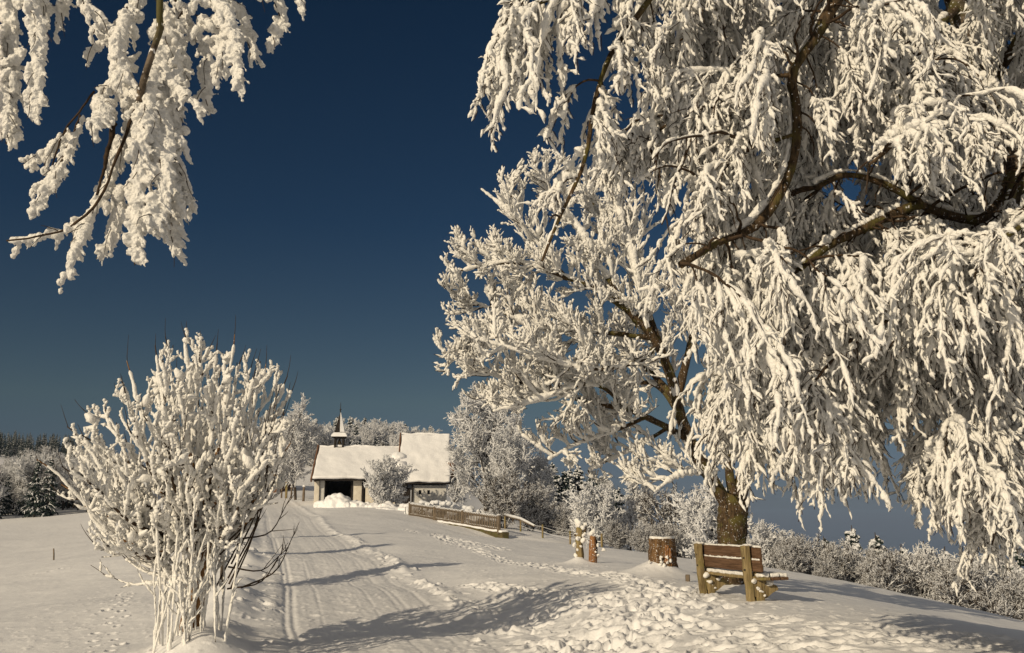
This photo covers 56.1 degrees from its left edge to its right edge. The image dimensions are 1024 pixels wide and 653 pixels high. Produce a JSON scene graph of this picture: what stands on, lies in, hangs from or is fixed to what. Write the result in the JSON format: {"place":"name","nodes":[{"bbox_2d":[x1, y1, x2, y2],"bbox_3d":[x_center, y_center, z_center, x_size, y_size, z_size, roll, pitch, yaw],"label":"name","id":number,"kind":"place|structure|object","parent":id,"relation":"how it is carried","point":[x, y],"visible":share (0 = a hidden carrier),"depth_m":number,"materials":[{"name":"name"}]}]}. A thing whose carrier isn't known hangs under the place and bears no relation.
{"place":"outdoors","nodes":[
{"label":"outdoors","id":0,"kind":"place"},
{"bbox_2d":[261,498,550,652],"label":"road","id":1,"kind":"structure","parent":0,"point":[333,593],"depth_m":16.36,"materials":[{"name":"snow"}]},
{"bbox_2d":[0,449,1023,652],"bbox_3d":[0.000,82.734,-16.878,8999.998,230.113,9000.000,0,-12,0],"label":"ground","id":2,"kind":"structure","parent":0,"point":[548,593],"depth_m":16.82,"materials":[{"name":"snow"}]},
{"bbox_2d":[0,482,4,518],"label":"snowy conifer","id":3,"kind":"object","parent":2,"relation":"on","point":[1,498],"visible":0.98,"depth_m":111.26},
{"bbox_2d":[0,434,6,454],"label":"snowy conifer","id":4,"kind":"object","parent":2,"relation":"on","point":[3,445],"visible":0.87,"depth_m":320.50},
{"bbox_2d":[0,482,9,497],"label":"frosted tree","id":5,"kind":"object","parent":2,"relation":"on","point":[3,486],"visible":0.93,"depth_m":111.99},
{"bbox_2d":[0,476,14,515],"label":"snowy conifer","id":6,"kind":"object","parent":2,"relation":"on","point":[7,501],"visible":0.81,"depth_m":116.50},
{"bbox_2d":[1,456,14,508],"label":"frosted tree","id":7,"kind":"object","parent":2,"relation":"on","point":[10,462],"visible":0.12,"depth_m":130.27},
{"bbox_2d":[0,474,16,506],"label":"frosted tree","id":8,"kind":"object","parent":2,"relation":"on","point":[2,480],"visible":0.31,"depth_m":118.88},
{"bbox_2d":[4,436,12,457],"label":"snowy conifer","id":9,"kind":"object","parent":2,"relation":"on","point":[8,451],"visible":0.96,"depth_m":305.59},
{"bbox_2d":[0,466,17,507],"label":"frosted tree","id":10,"kind":"object","parent":2,"relation":"on","point":[9,472],"visible":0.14,"depth_m":120.21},
{"bbox_2d":[10,435,17,456],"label":"snowy conifer","id":11,"kind":"object","parent":2,"relation":"on","point":[14,450],"visible":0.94,"depth_m":315.25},
{"bbox_2d":[15,438,22,458],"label":"snowy conifer","id":12,"kind":"object","parent":2,"relation":"on","point":[19,454],"visible":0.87,"depth_m":302.57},
{"bbox_2d":[6,458,32,514],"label":"frosted tree","id":13,"kind":"object","parent":2,"relation":"on","point":[17,487],"visible":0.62,"depth_m":116.01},
{"bbox_2d":[12,452,32,514],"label":"snowy conifer","id":14,"kind":"object","parent":2,"relation":"on","point":[17,508],"visible":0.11,"depth_m":116.13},
{"bbox_2d":[15,463,36,514],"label":"snowy conifer","id":15,"kind":"object","parent":2,"relation":"on","point":[22,503],"visible":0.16,"depth_m":115.67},
{"bbox_2d":[24,436,30,456],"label":"snowy conifer","id":16,"kind":"object","parent":2,"relation":"on","point":[27,444],"visible":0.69,"depth_m":314.99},
{"bbox_2d":[19,448,41,461],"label":"frosted tree","id":17,"kind":"object","parent":2,"relation":"on","point":[28,452],"visible":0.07,"depth_m":125.16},
{"bbox_2d":[21,458,46,517],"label":"snowy conifer","id":18,"kind":"object","parent":2,"relation":"on","point":[34,494],"visible":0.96,"depth_m":111.69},
{"bbox_2d":[34,436,39,452],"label":"snowy conifer","id":19,"kind":"object","parent":2,"relation":"on","point":[36,446],"visible":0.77,"depth_m":329.83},
{"bbox_2d":[10,451,67,505],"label":"frosted tree","id":20,"kind":"object","parent":2,"relation":"on","point":[23,469],"visible":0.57,"depth_m":115.02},
{"bbox_2d":[34,459,59,516],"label":"snowy conifer","id":21,"kind":"object","parent":2,"relation":"on","point":[48,508],"visible":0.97,"depth_m":112.05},
{"bbox_2d":[36,457,64,503],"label":"frosted tree","id":22,"kind":"object","parent":2,"relation":"on","point":[56,465],"visible":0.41,"depth_m":113.90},
{"bbox_2d":[37,445,68,505],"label":"frosted tree","id":23,"kind":"object","parent":2,"relation":"on","point":[55,456],"visible":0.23,"depth_m":118.62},
{"bbox_2d":[57,436,61,454],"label":"snowy conifer","id":24,"kind":"object","parent":2,"relation":"on","point":[58,446],"visible":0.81,"depth_m":346.06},
{"bbox_2d":[56,462,70,509],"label":"frosted tree","id":25,"kind":"object","parent":2,"relation":"on","point":[65,491],"visible":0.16,"depth_m":125.11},
{"bbox_2d":[57,446,81,508],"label":"snowy conifer","id":26,"kind":"object","parent":2,"relation":"on","point":[71,504],"visible":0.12,"depth_m":133.31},
{"bbox_2d":[68,481,83,509],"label":"frosted tree","id":27,"kind":"object","parent":2,"relation":"on","point":[78,492],"visible":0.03,"depth_m":123.59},
{"bbox_2d":[61,454,93,511],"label":"frosted tree","id":28,"kind":"object","parent":2,"relation":"on","point":[71,476],"visible":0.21,"depth_m":115.37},
{"bbox_2d":[80,456,104,500],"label":"frosted tree","id":29,"kind":"object","parent":2,"relation":"on","point":[93,469],"visible":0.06,"depth_m":115.89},
{"bbox_2d":[0,0,305,293],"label":"birch tree","id":30,"kind":"object","parent":2,"relation":"on","point":[151,143],"visible":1,"depth_m":2.62,"materials":[{"name":"white plant"}]},
{"bbox_2d":[35,316,298,652],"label":"frosted shrub","id":31,"kind":"object","parent":2,"relation":"on","point":[224,490],"visible":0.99,"depth_m":10.58,"materials":[{"name":"white plant"}]},
{"bbox_2d":[213,434,247,581],"bbox_3d":[-6.161,3.952,20.630,1.076,3.397,1.578,5,-13,-24],"label":"frosted tree","id":32,"kind":"object","parent":2,"relation":"on","point":[227,552],"visible":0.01,"depth_m":20.39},
{"bbox_2d":[250,414,279,479],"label":"frosted tree","id":33,"kind":"object","parent":2,"relation":"on","point":[255,435],"visible":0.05,"depth_m":102.39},
{"bbox_2d":[252,451,292,492],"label":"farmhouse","id":34,"kind":"object","parent":2,"relation":"on","point":[289,487],"depth_m":126.21,"materials":[{"name":"wood"}]},
{"bbox_2d":[264,473,287,497],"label":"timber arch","id":35,"kind":"structure","parent":2,"relation":"on","point":[286,490],"depth_m":92.69,"materials":[{"name":"brown wood"}]},
{"bbox_2d":[275,392,324,499],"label":"frosted tree","id":36,"kind":"object","parent":2,"relation":"on","point":[301,441],"visible":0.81,"depth_m":87.85,"materials":[{"name":"plant"}]},
{"bbox_2d":[302,485,305,500],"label":"fence post","id":37,"kind":"object","parent":2,"relation":"on","point":[303,495],"visible":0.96,"depth_m":84.69,"materials":[{"name":"brown wood"}]},
{"bbox_2d":[307,421,331,466],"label":"frosted tree","id":38,"kind":"object","parent":2,"relation":"on","point":[324,431],"visible":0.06,"depth_m":166.99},
{"bbox_2d":[301,418,363,484],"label":"frosted tree","id":39,"kind":"object","parent":2,"relation":"on","point":[328,438],"visible":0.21,"depth_m":93.51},
{"bbox_2d":[313,493,369,507],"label":"snow pile","id":40,"kind":"object","parent":2,"relation":"on","point":[336,500],"visible":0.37,"depth_m":74.17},
{"bbox_2d":[345,417,353,445],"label":"snowy conifer","id":41,"kind":"object","parent":2,"relation":"on","point":[350,422],"visible":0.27,"depth_m":172.31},
{"bbox_2d":[350,423,361,445],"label":"snowy conifer","id":42,"kind":"object","parent":2,"relation":"on","point":[355,430],"visible":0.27,"depth_m":165.30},
{"bbox_2d":[342,501,394,507],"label":"snow pile","id":43,"kind":"object","parent":2,"relation":"on","point":[359,504],"visible":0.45,"depth_m":73.37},
{"bbox_2d":[354,421,384,444],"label":"frosted tree","id":44,"kind":"object","parent":2,"relation":"on","point":[362,427],"visible":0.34,"depth_m":192.53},
{"bbox_2d":[361,423,389,445],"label":"frosted tree","id":45,"kind":"object","parent":2,"relation":"on","point":[372,433],"visible":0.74,"depth_m":182.12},
{"bbox_2d":[372,434,379,445],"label":"snowy conifer","id":46,"kind":"object","parent":2,"relation":"on","point":[376,441],"visible":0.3,"depth_m":168.62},
{"bbox_2d":[310,404,453,503],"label":"chapel","id":47,"kind":"structure","parent":2,"relation":"on","point":[336,468],"depth_m":80.63,"materials":[{"name":"beige paint"}]},
{"bbox_2d":[402,488,410,503],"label":"door","id":48,"kind":"structure","parent":47,"relation":"in","point":[408,490],"depth_m":79.24,"materials":[{"name":"brown wood"}]},
{"bbox_2d":[371,418,400,445],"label":"frosted tree","id":49,"kind":"object","parent":2,"relation":"on","point":[389,428],"visible":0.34,"depth_m":200.77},
{"bbox_2d":[360,454,418,504],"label":"frosted bush","id":50,"kind":"object","parent":2,"relation":"on","point":[382,478],"visible":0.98,"depth_m":74.04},
{"bbox_2d":[376,502,428,510],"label":"snow pile","id":51,"kind":"object","parent":2,"relation":"on","point":[402,506],"visible":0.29,"depth_m":70.36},
{"bbox_2d":[382,420,423,445],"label":"frosted tree","id":52,"kind":"object","parent":2,"relation":"on","point":[399,431],"visible":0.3,"depth_m":169.27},
{"bbox_2d":[404,500,442,516],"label":"garden shrub","id":53,"kind":"object","parent":2,"relation":"on","point":[433,502],"visible":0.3,"depth_m":66.53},
{"bbox_2d":[428,500,460,517],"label":"garden shrub","id":54,"kind":"object","parent":2,"relation":"on","point":[448,504],"visible":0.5,"depth_m":65.36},
{"bbox_2d":[447,436,475,505],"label":"frosted tree","id":55,"kind":"object","parent":2,"relation":"on","point":[454,490],"visible":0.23,"depth_m":95.57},
{"bbox_2d":[444,505,486,520],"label":"garden shrub","id":56,"kind":"object","parent":2,"relation":"on","point":[469,508],"visible":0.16,"depth_m":62.44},
{"bbox_2d":[437,520,508,538],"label":"retaining wall","id":57,"kind":"structure","parent":2,"relation":"on","point":[503,533],"depth_m":54.97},
{"bbox_2d":[408,502,500,533],"bbox_3d":[-3.796,11.712,59.333,0.218,1.985,12.786,6,-13,-29],"label":"picket fence","id":58,"kind":"object","parent":57,"relation":"on","point":[461,519],"visible":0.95,"depth_m":58.55,"materials":[{"name":"brown wood"}]},
{"bbox_2d":[443,381,521,510],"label":"frosted tree","id":59,"kind":"object","parent":2,"relation":"on","point":[474,443],"visible":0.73,"depth_m":75.28,"materials":[{"name":"plant"}]},
{"bbox_2d":[466,512,503,526],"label":"garden shrub","id":60,"kind":"object","parent":2,"relation":"on","point":[502,521],"visible":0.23,"depth_m":60.42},
{"bbox_2d":[477,468,533,528],"bbox_3d":[-0.463,10.975,61.073,3.667,4.302,3.748,-3,-12,15],"label":"frosted bush","id":61,"kind":"object","parent":2,"relation":"on","point":[502,498],"visible":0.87,"depth_m":60.79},
{"bbox_2d":[484,413,542,522],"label":"frosted tree","id":62,"kind":"object","parent":2,"relation":"on","point":[517,457],"visible":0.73,"depth_m":71.86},
{"bbox_2d":[512,478,557,531],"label":"frosted bush","id":63,"kind":"object","parent":2,"relation":"on","point":[532,510],"visible":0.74,"depth_m":62.39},
{"bbox_2d":[519,450,557,505],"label":"frosted tree","id":64,"kind":"object","parent":2,"relation":"on","point":[543,474],"visible":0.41,"depth_m":80.75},
{"bbox_2d":[538,507,564,533],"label":"frosted bush","id":65,"kind":"object","parent":2,"relation":"on","point":[546,526],"visible":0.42,"depth_m":64.47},
{"bbox_2d":[504,513,602,546],"bbox_3d":[2.158,11.347,53.126,0.558,2.152,13.502,4,-12,-21],"label":"fence","id":66,"kind":"object","parent":2,"relation":"on","point":[521,519],"visible":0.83,"depth_m":56.01,"materials":[{"name":"brown wood"}]},
{"bbox_2d":[547,461,573,536],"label":"snowy conifer","id":67,"kind":"object","parent":2,"relation":"on","point":[557,484],"visible":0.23,"depth_m":109.23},
{"bbox_2d":[548,507,573,536],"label":"frosted bush","id":68,"kind":"object","parent":2,"relation":"on","point":[561,522],"visible":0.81,"depth_m":62.41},
{"bbox_2d":[551,501,571,535],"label":"frosted bush","id":69,"kind":"object","parent":2,"relation":"on","point":[564,506],"visible":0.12,"depth_m":70.44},
{"bbox_2d":[558,470,572,506],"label":"snowy conifer","id":70,"kind":"object","parent":2,"relation":"on","point":[565,482],"visible":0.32,"depth_m":110.35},
{"bbox_2d":[563,510,574,534],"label":"frosted bush","id":71,"kind":"object","parent":2,"relation":"on","point":[571,516],"visible":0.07,"depth_m":60.74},
{"bbox_2d":[567,471,575,502],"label":"snowy conifer","id":72,"kind":"object","parent":2,"relation":"on","point":[570,477],"visible":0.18,"depth_m":119.13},
{"bbox_2d":[572,518,587,557],"bbox_3d":[1.662,5.315,23.421,0.355,1.267,0.260,-5,-13,23],"label":"wooden post","id":73,"kind":"object","parent":2,"relation":"on","point":[580,540],"visible":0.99,"depth_m":23.41,"materials":[{"name":"brown wood"}]},
{"bbox_2d":[573,464,586,495],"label":"snowy conifer","id":74,"kind":"object","parent":2,"relation":"on","point":[578,471],"visible":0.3,"depth_m":120.37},
{"bbox_2d":[432,145,748,584],"bbox_3d":[2.413,0.375,16.430,7.447,8.592,4.874,0,-12,0],"label":"deciduous tree","id":75,"kind":"object","parent":2,"relation":"on","point":[547,351],"visible":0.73,"depth_m":15.93,"materials":[{"name":"white plant"}]},
{"bbox_2d":[561,480,624,545],"bbox_3d":[4.293,10.026,51.128,3.299,3.845,4.004,0,-12,-1],"label":"frosted bush","id":76,"kind":"object","parent":2,"relation":"on","point":[592,507],"visible":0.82,"depth_m":50.40,"materials":[{"name":"plant"}]},
{"bbox_2d":[587,475,599,538],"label":"snowy conifer","id":77,"kind":"object","parent":2,"relation":"on","point":[589,479],"visible":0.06,"depth_m":103.66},
{"bbox_2d":[588,528,605,562],"bbox_3d":[2.059,5.412,23.243,0.430,1.046,0.214,-2,-12,11],"label":"wooden post","id":78,"kind":"object","parent":2,"relation":"on","point":[593,549],"visible":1,"depth_m":23.23,"materials":[{"name":"orange wood"}]},
{"bbox_2d":[599,480,622,541],"bbox_3d":[5.442,10.588,53.975,1.249,3.945,1.832,7,-13,-31],"label":"frosted tree","id":79,"kind":"object","parent":2,"relation":"on","point":[609,484],"visible":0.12,"depth_m":54.22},
{"bbox_2d":[599,518,633,549],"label":"frosted bush","id":80,"kind":"object","parent":2,"relation":"on","point":[616,541],"visible":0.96,"depth_m":48.73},
{"bbox_2d":[614,487,632,550],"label":"snowy conifer","id":81,"kind":"object","parent":2,"relation":"on","point":[619,504],"visible":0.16,"depth_m":118.47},
{"bbox_2d":[614,461,650,550],"bbox_3d":[6.853,10.587,56.031,2.545,5.479,1.735,0,-12,-2],"label":"frosted tree","id":82,"kind":"object","parent":2,"relation":"on","point":[633,500],"visible":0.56,"depth_m":55.81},
{"bbox_2d":[626,523,654,552],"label":"frosted bush","id":83,"kind":"object","parent":2,"relation":"on","point":[640,542],"visible":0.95,"depth_m":45.67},
{"bbox_2d":[637,486,654,528],"bbox_3d":[8.122,11.703,57.811,1.475,4.657,2.163,-8,-14,35],"label":"frosted tree","id":84,"kind":"object","parent":2,"relation":"on","point":[643,488],"visible":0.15,"depth_m":57.66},
{"bbox_2d":[642,521,664,552],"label":"frosted bush","id":85,"kind":"object","parent":2,"relation":"on","point":[652,529],"visible":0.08,"depth_m":49.90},
{"bbox_2d":[648,536,678,567],"bbox_3d":[3.047,4.674,19.447,0.733,0.851,0.754,-5,-12,21],"label":"tree stump","id":86,"kind":"object","parent":2,"relation":"on","point":[662,549],"visible":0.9,"depth_m":19.29,"materials":[{"name":"brown wood"}]},
{"bbox_2d":[633,481,694,557],"bbox_3d":[8.333,10.249,50.563,3.980,5.111,4.381,-2,-12,11],"label":"bare tree","id":87,"kind":"object","parent":2,"relation":"on","point":[667,510],"visible":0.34,"depth_m":50.98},
{"bbox_2d":[650,521,684,552],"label":"frosted bush","id":88,"kind":"object","parent":2,"relation":"on","point":[668,531],"visible":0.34,"depth_m":46.94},
{"bbox_2d":[662,505,697,558],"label":"frosted bush","id":89,"kind":"object","parent":2,"relation":"on","point":[686,546],"visible":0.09,"depth_m":48.23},
{"bbox_2d":[685,574,689,581],"bbox_3d":[3.190,4.712,17.410,0.087,0.422,0.090,0,-12,0],"label":"fence post","id":90,"kind":"object","parent":2,"relation":"on","point":[687,577],"visible":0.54,"depth_m":17.41,"materials":[{"name":"brown wood"}]},
{"bbox_2d":[661,478,753,558],"bbox_3d":[9.238,8.812,43.139,4.449,4.272,3.666,10,-15,-40],"label":"frosted bush","id":91,"kind":"object","parent":2,"relation":"on","point":[700,519],"visible":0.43,"depth_m":42.55,"materials":[{"name":"plant"}]},
{"bbox_2d":[694,541,788,601],"bbox_3d":[3.263,3.605,13.909,0.604,0.941,2.094,3,-12,-13],"label":"park bench","id":92,"kind":"object","parent":2,"relation":"on","point":[715,563],"visible":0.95,"depth_m":13.66,"materials":[{"name":"wood"}]},
{"bbox_2d":[468,0,1023,596],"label":"birch tree","id":93,"kind":"object","parent":2,"relation":"on","point":[828,332],"visible":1,"depth_m":6.94,"materials":[{"name":"white plant"}]},
{"bbox_2d":[746,519,794,567],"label":"frosted bush","id":94,"kind":"object","parent":2,"relation":"on","point":[763,538],"visible":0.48,"depth_m":41.52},
{"bbox_2d":[767,535,812,573],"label":"frosted bush","id":95,"kind":"object","parent":2,"relation":"on","point":[798,545],"visible":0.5,"depth_m":40.20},
{"bbox_2d":[772,535,812,572],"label":"frosted bush","id":96,"kind":"object","parent":2,"relation":"on","point":[792,560],"visible":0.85,"depth_m":40.02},
{"bbox_2d":[789,530,823,574],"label":"frosted bush","id":97,"kind":"object","parent":2,"relation":"on","point":[815,542],"visible":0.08,"depth_m":43.63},
{"bbox_2d":[818,536,829,548],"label":"snowy conifer","id":98,"kind":"object","parent":2,"relation":"on","point":[824,539],"visible":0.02,"depth_m":58.50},
{"bbox_2d":[812,555,839,578],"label":"frosted bush","id":99,"kind":"object","parent":2,"relation":"on","point":[826,567],"visible":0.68,"depth_m":39.28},
{"bbox_2d":[805,539,861,581],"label":"frosted bush","id":100,"kind":"object","parent":2,"relation":"on","point":[832,552],"visible":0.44,"depth_m":41.48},
{"bbox_2d":[806,538,865,582],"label":"frosted bush","id":101,"kind":"object","parent":2,"relation":"on","point":[841,550],"visible":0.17,"depth_m":42.63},
{"bbox_2d":[844,525,863,559],"bbox_3d":[19.243,15.680,53.907,3.998,8.878,3.403,3,-12,-15],"label":"snowy conifer","id":102,"kind":"object","parent":2,"relation":"on","point":[853,536],"visible":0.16,"depth_m":54.46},
{"bbox_2d":[854,568,872,586],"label":"frosted bush","id":103,"kind":"object","parent":2,"relation":"on","point":[859,572],"visible":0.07,"depth_m":39.88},
{"bbox_2d":[865,534,886,559],"bbox_3d":[21.815,17.549,57.636,4.928,10.178,4.641,6,-13,-26],"label":"snowy conifer","id":104,"kind":"object","parent":2,"relation":"on","point":[877,541],"visible":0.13,"depth_m":58.35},
{"bbox_2d":[856,565,902,587],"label":"frosted bush","id":105,"kind":"object","parent":2,"relation":"on","point":[859,581],"visible":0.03,"depth_m":39.74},
{"bbox_2d":[853,543,908,592],"bbox_3d":[14.703,9.889,38.232,2.211,2.538,2.164,-1,-12,3],"label":"frosted bush","id":106,"kind":"object","parent":2,"relation":"on","point":[879,573],"visible":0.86,"depth_m":38.05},
{"bbox_2d":[884,552,941,598],"bbox_3d":[16.600,10.753,39.216,2.733,3.137,2.674,-3,-12,15],"label":"frosted bush","id":107,"kind":"object","parent":2,"relation":"on","point":[911,578],"visible":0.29,"depth_m":38.70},
{"bbox_2d":[885,541,954,595],"bbox_3d":[17.069,10.849,39.877,4.086,3.924,3.367,7,-13,-30],"label":"frosted bush","id":108,"kind":"object","parent":2,"relation":"on","point":[930,554],"visible":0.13,"depth_m":39.58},
{"bbox_2d":[916,556,980,609],"bbox_3d":[17.416,10.794,38.438,2.794,3.278,2.855,-6,-13,28],"label":"frosted bush","id":109,"kind":"object","parent":2,"relation":"on","point":[928,594],"visible":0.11,"depth_m":38.14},
{"bbox_2d":[921,555,987,609],"bbox_3d":[16.867,10.133,36.696,2.429,2.789,2.377,-6,-13,26],"label":"frosted bush","id":110,"kind":"object","parent":2,"relation":"on","point":[945,590],"visible":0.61,"depth_m":36.51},
{"bbox_2d":[927,568,987,610],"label":"frosted bush","id":111,"kind":"object","parent":2,"relation":"on","point":[983,609],"visible":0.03,"depth_m":37.18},
{"bbox_2d":[929,546,1023,611],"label":"frosted bush","id":112,"kind":"object","parent":2,"relation":"on","point":[992,575],"visible":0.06,"depth_m":38.19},
{"bbox_2d":[970,569,1023,619],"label":"frosted bush","id":113,"kind":"object","parent":2,"relation":"on","point":[1011,591],"visible":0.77,"depth_m":35.02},
{"bbox_2d":[986,574,1015,604],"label":"frosted bush","id":114,"kind":"object","parent":2,"relation":"on","point":[995,588],"visible":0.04,"depth_m":38.02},
{"bbox_2d":[1004,548,1023,581],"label":"snowy conifer","id":115,"kind":"object","parent":2,"relation":"on","point":[1020,561],"visible":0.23,"depth_m":54.18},
{"bbox_2d":[1016,579,1023,620],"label":"frosted bush","id":116,"kind":"object","parent":2,"relation":"on","point":[1019,617],"visible":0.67,"depth_m":34.56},
{"bbox_2d":[0,0,1023,568],"label":"sky","id":117,"kind":"structure","parent":0,"point":[329,197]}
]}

